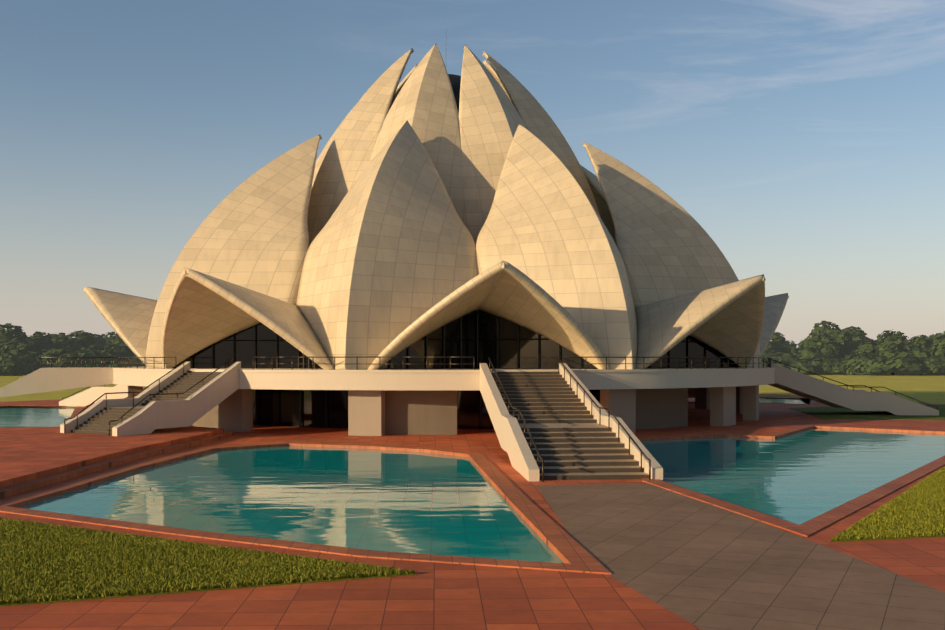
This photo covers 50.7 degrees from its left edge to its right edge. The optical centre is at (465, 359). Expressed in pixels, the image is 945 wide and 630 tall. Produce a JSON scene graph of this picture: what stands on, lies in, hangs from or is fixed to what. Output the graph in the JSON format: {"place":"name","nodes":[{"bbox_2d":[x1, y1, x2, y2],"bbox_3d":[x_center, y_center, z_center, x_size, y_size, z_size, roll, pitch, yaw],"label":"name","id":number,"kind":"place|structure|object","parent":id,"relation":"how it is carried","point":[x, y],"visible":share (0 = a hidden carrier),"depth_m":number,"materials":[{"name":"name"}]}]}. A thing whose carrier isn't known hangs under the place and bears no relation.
{"place":"outdoors","nodes":[
{"label":"outdoors","id":0,"kind":"place"},
{"bbox_2d":[0,517,415,606],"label":"lawn","id":1,"kind":"structure","parent":0,"point":[72,562],"depth_m":26.36,"materials":[{"name":"green plant"}]},
{"bbox_2d":[0,394,944,629],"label":"plaza paving","id":2,"kind":"structure","parent":0,"point":[436,596],"depth_m":24.22,"materials":[{"name":"ceramic"}]},
{"bbox_2d":[59,385,127,406],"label":"stair parapet","id":3,"kind":"structure","parent":2,"relation":"on","point":[87,397],"depth_m":118.39,"materials":[{"name":"white concrete"}]},
{"bbox_2d":[0,426,222,487],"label":"terrace","id":4,"kind":"structure","parent":2,"relation":"on","point":[28,453],"depth_m":58.12,"materials":[{"name":"ceramic"}]},
{"bbox_2d":[0,431,232,498],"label":"terrace step","id":5,"kind":"object","parent":2,"relation":"on","point":[15,489],"visible":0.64,"depth_m":50.39,"materials":[{"name":"red stone"}]},
{"bbox_2d":[71,371,221,434],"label":"stair steps","id":6,"kind":"structure","parent":2,"relation":"on","point":[97,423],"depth_m":72.80,"materials":[{"name":"grey concrete"}]},
{"bbox_2d":[60,362,240,435],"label":"stair parapet","id":7,"kind":"structure","parent":2,"relation":"on","point":[152,416],"depth_m":71.28,"materials":[{"name":"white concrete"}]},
{"bbox_2d":[255,389,595,428],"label":"door frames","id":8,"kind":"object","parent":2,"relation":"on","point":[326,408],"visible":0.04,"depth_m":82.92,"materials":[{"name":"metal"}]},
{"bbox_2d":[253,389,599,428],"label":"glass doors","id":9,"kind":"structure","parent":2,"relation":"on","point":[313,408],"depth_m":82.43,"materials":[{"name":"black glass"}]},
{"bbox_2d":[191,388,687,434],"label":"podium wall","id":10,"kind":"structure","parent":2,"relation":"on","point":[420,412],"depth_m":74.69,"materials":[{"name":"beige concrete"}]},
{"bbox_2d":[113,367,774,389],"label":"podium deck","id":11,"kind":"structure","parent":10,"relation":"on","point":[443,379],"depth_m":74.11,"materials":[{"name":"white concrete"}]},
{"bbox_2d":[0,367,115,396],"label":"wall","id":12,"kind":"structure","parent":11,"relation":"attached to","point":[47,379],"depth_m":90.23,"materials":[{"name":"white concrete"}]},
{"bbox_2d":[117,367,768,369],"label":"deck floor","id":13,"kind":"structure","parent":11,"relation":"on","point":[425,369],"depth_m":75.08,"materials":[{"name":"tile"}]},
{"bbox_2d":[84,286,157,362],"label":"entrance canopy petal","id":14,"kind":"object","parent":13,"relation":"on","point":[127,317],"visible":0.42,"depth_m":91.32,"materials":[{"name":"stone"}]},
{"bbox_2d":[173,339,222,367],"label":"window frame","id":15,"kind":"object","parent":13,"relation":"on","point":[195,353],"depth_m":93.01,"materials":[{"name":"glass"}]},
{"bbox_2d":[145,134,321,367],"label":"petal","id":16,"kind":"object","parent":13,"relation":"on","point":[251,232],"visible":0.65,"depth_m":87.18,"materials":[{"name":"stone"}]},
{"bbox_2d":[160,267,333,369],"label":"entrance canopy petal","id":17,"kind":"object","parent":13,"relation":"on","point":[203,311],"visible":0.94,"depth_m":78.97,"materials":[{"name":"stone"}]},
{"bbox_2d":[176,323,319,368],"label":"glazing","id":18,"kind":"structure","parent":13,"relation":"on","point":[245,352],"depth_m":85.29,"materials":[{"name":"black glass"}]},
{"bbox_2d":[192,324,322,368],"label":"glazing frames","id":19,"kind":"structure","parent":18,"relation":"attached to","point":[234,340],"depth_m":85.15,"materials":[{"name":"black metal"}]},
{"bbox_2d":[296,121,476,369],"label":"petal","id":20,"kind":"object","parent":13,"relation":"on","point":[390,256],"visible":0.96,"depth_m":79.18,"materials":[{"name":"stone"}]},
{"bbox_2d":[448,74,460,114],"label":"dome","id":21,"kind":"structure","parent":13,"relation":"on","point":[455,80],"depth_m":100.91,"materials":[{"name":"glass"}]},
{"bbox_2d":[312,106,354,186],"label":"petal","id":22,"kind":"object","parent":21,"relation":"attached to","point":[319,160],"visible":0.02,"depth_m":104.14,"materials":[{"name":"stone"}]},
{"bbox_2d":[307,48,413,245],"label":"petal","id":23,"kind":"object","parent":21,"relation":"attached to","point":[345,162],"visible":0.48,"depth_m":95.19,"materials":[{"name":"stone"}]},
{"bbox_2d":[390,64,416,107],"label":"petal","id":24,"kind":"object","parent":21,"relation":"attached to","point":[400,85],"visible":0.04,"depth_m":107.88,"materials":[{"name":"stone"}]},
{"bbox_2d":[369,44,464,224],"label":"petal","id":25,"kind":"object","parent":21,"relation":"attached to","point":[424,105],"visible":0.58,"depth_m":93.33,"materials":[{"name":"stone"}]},
{"bbox_2d":[459,45,527,246],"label":"petal","id":26,"kind":"object","parent":21,"relation":"attached to","point":[490,120],"visible":0.4,"depth_m":92.77,"materials":[{"name":"stone"}]},
{"bbox_2d":[483,60,511,101],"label":"petal","id":27,"kind":"object","parent":21,"relation":"attached to","point":[490,68],"visible":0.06,"depth_m":106.29,"materials":[{"name":"stone"}]},
{"bbox_2d":[482,51,600,217],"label":"petal","id":28,"kind":"object","parent":21,"relation":"attached to","point":[540,124],"visible":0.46,"depth_m":99.02,"materials":[{"name":"stone"}]},
{"bbox_2d":[368,260,608,369],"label":"entrance canopy petal","id":29,"kind":"object","parent":13,"relation":"on","point":[506,290],"visible":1,"depth_m":74.44,"materials":[{"name":"stone"}]},
{"bbox_2d":[380,310,597,368],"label":"glazing","id":30,"kind":"structure","parent":13,"relation":"on","point":[528,349],"depth_m":80.33,"materials":[{"name":"black glass"}]},
{"bbox_2d":[389,310,581,368],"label":"glazing frames","id":31,"kind":"structure","parent":30,"relation":"attached to","point":[477,339],"depth_m":80.34,"materials":[{"name":"black metal"}]},
{"bbox_2d":[476,124,636,368],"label":"petal","id":32,"kind":"object","parent":13,"relation":"on","point":[545,228],"visible":0.98,"depth_m":80.94,"materials":[{"name":"stone"}]},
{"bbox_2d":[580,165,615,243],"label":"petal","id":33,"kind":"object","parent":13,"relation":"on","point":[599,197],"visible":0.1,"depth_m":111.55,"materials":[{"name":"stone"}]},
{"bbox_2d":[583,142,761,367],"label":"petal","id":34,"kind":"object","parent":13,"relation":"on","point":[667,247],"visible":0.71,"depth_m":92.75,"materials":[{"name":"stone"}]},
{"bbox_2d":[647,336,736,367],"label":"glazing","id":35,"kind":"structure","parent":13,"relation":"on","point":[695,349],"depth_m":90.79,"materials":[{"name":"black glass"}]},
{"bbox_2d":[649,336,722,367],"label":"glazing frames","id":36,"kind":"structure","parent":35,"relation":"attached to","point":[686,341],"depth_m":90.59,"materials":[{"name":"black metal"}]},
{"bbox_2d":[635,274,765,368],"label":"entrance canopy petal","id":37,"kind":"object","parent":13,"relation":"on","point":[726,320],"visible":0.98,"depth_m":83.22,"materials":[{"name":"stone"}]},
{"bbox_2d":[688,335,739,366],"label":"window frame","id":38,"kind":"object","parent":13,"relation":"on","point":[718,352],"depth_m":97.66,"materials":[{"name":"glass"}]},
{"bbox_2d":[759,293,788,354],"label":"entrance canopy petal","id":39,"kind":"object","parent":13,"relation":"on","point":[775,305],"visible":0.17,"depth_m":99.56,"materials":[{"name":"stone"}]},
{"bbox_2d":[128,385,758,435],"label":"pillars","id":40,"kind":"structure","parent":2,"relation":"on","point":[366,411],"depth_m":77.31,"materials":[{"name":"beige concrete"}]},
{"bbox_2d":[0,394,944,573],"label":"pool coping","id":41,"kind":"object","parent":2,"relation":"on","point":[571,553],"visible":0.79,"depth_m":36.78,"materials":[{"name":"red stone"}]},
{"bbox_2d":[41,356,937,481],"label":"railings","id":42,"kind":"object","parent":2,"relation":"on","point":[592,400],"visible":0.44,"depth_m":73.36,"materials":[{"name":"metal"}]},
{"bbox_2d":[491,372,648,479],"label":"stair steps","id":43,"kind":"structure","parent":2,"relation":"on","point":[573,439],"depth_m":54.20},
{"bbox_2d":[480,363,662,480],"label":"stair parapet","id":44,"kind":"structure","parent":2,"relation":"on","point":[514,445],"depth_m":54.48,"materials":[{"name":"beige concrete"}]},
{"bbox_2d":[688,394,759,401],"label":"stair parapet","id":45,"kind":"structure","parent":2,"relation":"on","point":[691,395],"depth_m":133.17,"materials":[{"name":"white concrete"}]},
{"bbox_2d":[537,483,944,629],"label":"grey walk","id":46,"kind":"structure","parent":2,"relation":"on","point":[701,565],"depth_m":26.76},
{"bbox_2d":[789,405,944,420],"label":"lawn","id":47,"kind":"structure","parent":2,"relation":"on","point":[831,413],"depth_m":101.19,"materials":[{"name":"green plant"}]},
{"bbox_2d":[762,363,938,414],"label":"stair parapet","id":48,"kind":"structure","parent":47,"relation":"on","point":[811,388],"depth_m":99.86,"materials":[{"name":"white concrete"}]},
{"bbox_2d":[0,373,944,403],"bbox_3d":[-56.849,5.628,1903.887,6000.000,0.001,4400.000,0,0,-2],"label":"field ground","id":49,"kind":"structure","parent":0,"point":[927,388],"depth_m":209.75,"materials":[{"name":"green plant"}]},
{"bbox_2d":[0,323,41,356],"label":"tree","id":50,"kind":"object","parent":49,"relation":"on","point":[15,340],"visible":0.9,"depth_m":374.94,"materials":[{"name":"green plant"}]},
{"bbox_2d":[0,351,54,374],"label":"shrub","id":51,"kind":"object","parent":49,"relation":"on","point":[10,363],"visible":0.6,"depth_m":347.58,"materials":[{"name":"green plant"}]},
{"bbox_2d":[29,331,61,351],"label":"tree","id":52,"kind":"object","parent":49,"relation":"on","point":[43,341],"visible":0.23,"depth_m":396.14,"materials":[{"name":"green plant"}]},
{"bbox_2d":[15,348,86,374],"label":"shrub","id":53,"kind":"object","parent":49,"relation":"on","point":[59,353],"visible":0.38,"depth_m":358.34,"materials":[{"name":"green plant"}]},
{"bbox_2d":[50,332,66,344],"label":"tree","id":54,"kind":"object","parent":49,"relation":"on","point":[57,337],"visible":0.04,"depth_m":494.91,"materials":[{"name":"green plant"}]},
{"bbox_2d":[38,346,114,366],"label":"shrub","id":55,"kind":"object","parent":49,"relation":"on","point":[81,352],"visible":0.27,"depth_m":362.39,"materials":[{"name":"green plant"}]},
{"bbox_2d":[61,330,103,351],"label":"tree","id":56,"kind":"object","parent":49,"relation":"on","point":[86,340],"visible":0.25,"depth_m":399.22,"materials":[{"name":"green plant"}]},
{"bbox_2d":[81,347,97,354],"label":"shrub","id":57,"kind":"object","parent":49,"relation":"on","point":[90,351],"visible":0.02,"depth_m":388.39,"materials":[{"name":"green plant"}]},
{"bbox_2d":[91,334,106,346],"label":"tree","id":58,"kind":"object","parent":49,"relation":"on","point":[100,340],"visible":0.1,"depth_m":468.32,"materials":[{"name":"green plant"}]},
{"bbox_2d":[101,332,118,343],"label":"tree","id":59,"kind":"object","parent":49,"relation":"on","point":[108,339],"visible":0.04,"depth_m":499.67,"materials":[{"name":"green plant"}]},
{"bbox_2d":[94,343,134,358],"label":"tree","id":60,"kind":"object","parent":49,"relation":"on","point":[122,351],"visible":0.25,"depth_m":399.56,"materials":[{"name":"green plant"}]},
{"bbox_2d":[111,336,124,346],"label":"tree","id":61,"kind":"object","parent":49,"relation":"on","point":[118,340],"visible":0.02,"depth_m":456.38,"materials":[{"name":"green plant"}]},
{"bbox_2d":[102,355,144,366],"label":"shrub","id":62,"kind":"object","parent":49,"relation":"on","point":[132,365],"visible":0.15,"depth_m":368.77,"materials":[{"name":"green plant"}]},
{"bbox_2d":[764,343,776,353],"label":"tree","id":63,"kind":"object","parent":49,"relation":"on","point":[770,349],"visible":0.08,"depth_m":402.10,"materials":[{"name":"green plant"}]},
{"bbox_2d":[769,332,795,354],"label":"tree","id":64,"kind":"object","parent":49,"relation":"on","point":[777,341],"visible":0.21,"depth_m":418.18,"materials":[{"name":"green plant"}]},
{"bbox_2d":[761,353,818,373],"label":"shrub","id":65,"kind":"object","parent":49,"relation":"on","point":[788,359],"visible":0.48,"depth_m":366.24,"materials":[{"name":"green plant"}]},
{"bbox_2d":[783,340,798,349],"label":"tree","id":66,"kind":"object","parent":49,"relation":"on","point":[791,343],"visible":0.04,"depth_m":477.44,"materials":[{"name":"green plant"}]},
{"bbox_2d":[793,354,840,374],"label":"shrub","id":67,"kind":"object","parent":49,"relation":"on","point":[818,361],"visible":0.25,"depth_m":374.34,"materials":[{"name":"green plant"}]},
{"bbox_2d":[794,339,840,373],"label":"tree","id":68,"kind":"object","parent":49,"relation":"on","point":[812,347],"visible":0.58,"depth_m":387.06,"materials":[{"name":"green plant"}]},
{"bbox_2d":[790,350,849,373],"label":"shrub","id":69,"kind":"object","parent":49,"relation":"on","point":[844,354],"visible":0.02,"depth_m":391.18,"materials":[{"name":"green plant"}]},
{"bbox_2d":[798,321,857,352],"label":"tree","id":70,"kind":"object","parent":49,"relation":"on","point":[842,340],"visible":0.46,"depth_m":401.56,"materials":[{"name":"green plant"}]},
{"bbox_2d":[819,358,849,374],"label":"shrub","id":71,"kind":"object","parent":49,"relation":"on","point":[836,359],"visible":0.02,"depth_m":376.90,"materials":[{"name":"green plant"}]},
{"bbox_2d":[816,359,864,374],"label":"shrub","id":72,"kind":"object","parent":49,"relation":"on","point":[833,366],"visible":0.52,"depth_m":369.00,"materials":[{"name":"green plant"}]},
{"bbox_2d":[847,326,869,338],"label":"tree","id":73,"kind":"object","parent":49,"relation":"on","point":[859,329],"depth_m":498.39,"materials":[{"name":"green plant"}]},
{"bbox_2d":[841,327,876,340],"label":"tree","id":74,"kind":"object","parent":49,"relation":"on","point":[855,336],"visible":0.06,"depth_m":433.75,"materials":[{"name":"green plant"}]},
{"bbox_2d":[848,339,875,354],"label":"tree","id":75,"kind":"object","parent":49,"relation":"on","point":[860,341],"visible":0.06,"depth_m":404.01,"materials":[{"name":"green plant"}]},
{"bbox_2d":[843,352,928,374],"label":"shrub","id":76,"kind":"object","parent":49,"relation":"on","point":[853,357],"visible":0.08,"depth_m":369.08,"materials":[{"name":"green plant"}]},
{"bbox_2d":[855,329,919,374],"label":"tree","id":77,"kind":"object","parent":49,"relation":"on","point":[884,346],"visible":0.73,"depth_m":373.54,"materials":[{"name":"green plant"}]},
{"bbox_2d":[853,349,931,374],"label":"shrub","id":78,"kind":"object","parent":49,"relation":"on","point":[902,362],"visible":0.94,"depth_m":351.30,"materials":[{"name":"green plant"}]},
{"bbox_2d":[886,347,939,374],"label":"shrub","id":79,"kind":"object","parent":49,"relation":"on","point":[918,353],"visible":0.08,"depth_m":366.57,"materials":[{"name":"green plant"}]},
{"bbox_2d":[909,335,932,374],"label":"tree","id":80,"kind":"object","parent":49,"relation":"on","point":[922,341],"visible":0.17,"depth_m":374.23,"materials":[{"name":"green plant"}]},
{"bbox_2d":[908,356,944,374],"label":"shrub","id":81,"kind":"object","parent":49,"relation":"on","point":[930,365],"visible":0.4,"depth_m":352.58,"materials":[{"name":"green plant"}]},
{"bbox_2d":[926,355,944,374],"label":"shrub","id":82,"kind":"object","parent":49,"relation":"on","point":[942,362],"visible":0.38,"depth_m":353.87,"materials":[{"name":"green plant"}]},
{"bbox_2d":[929,333,942,338],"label":"tree","id":83,"kind":"object","parent":49,"relation":"on","point":[932,336],"depth_m":437.03,"materials":[{"name":"green plant"}]},
{"bbox_2d":[928,331,944,356],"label":"tree","id":84,"kind":"object","parent":49,"relation":"on","point":[937,347],"visible":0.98,"depth_m":362.44,"materials":[{"name":"green plant"}]},
{"bbox_2d":[0,0,944,347],"label":"sky","id":85,"kind":"structure","parent":0,"point":[805,138],"materials":[{"name":"blue"}]},
{"bbox_2d":[688,388,694,393],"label":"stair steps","id":86,"kind":"structure","parent":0,"point":[691,390],"depth_m":129.30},
{"bbox_2d":[831,466,944,541],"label":"lawn","id":87,"kind":"structure","parent":0,"point":[921,503],"depth_m":34.67,"materials":[{"name":"green plant"}]},
{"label":"pool","id":88,"kind":"structure","parent":0,"visible":0},
{"bbox_2d":[0,397,944,562],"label":"pool water","id":89,"kind":"structure","parent":88,"relation":"in","point":[405,501],"depth_m":44.85,"materials":[{"name":"teal liquid"}]}
]}

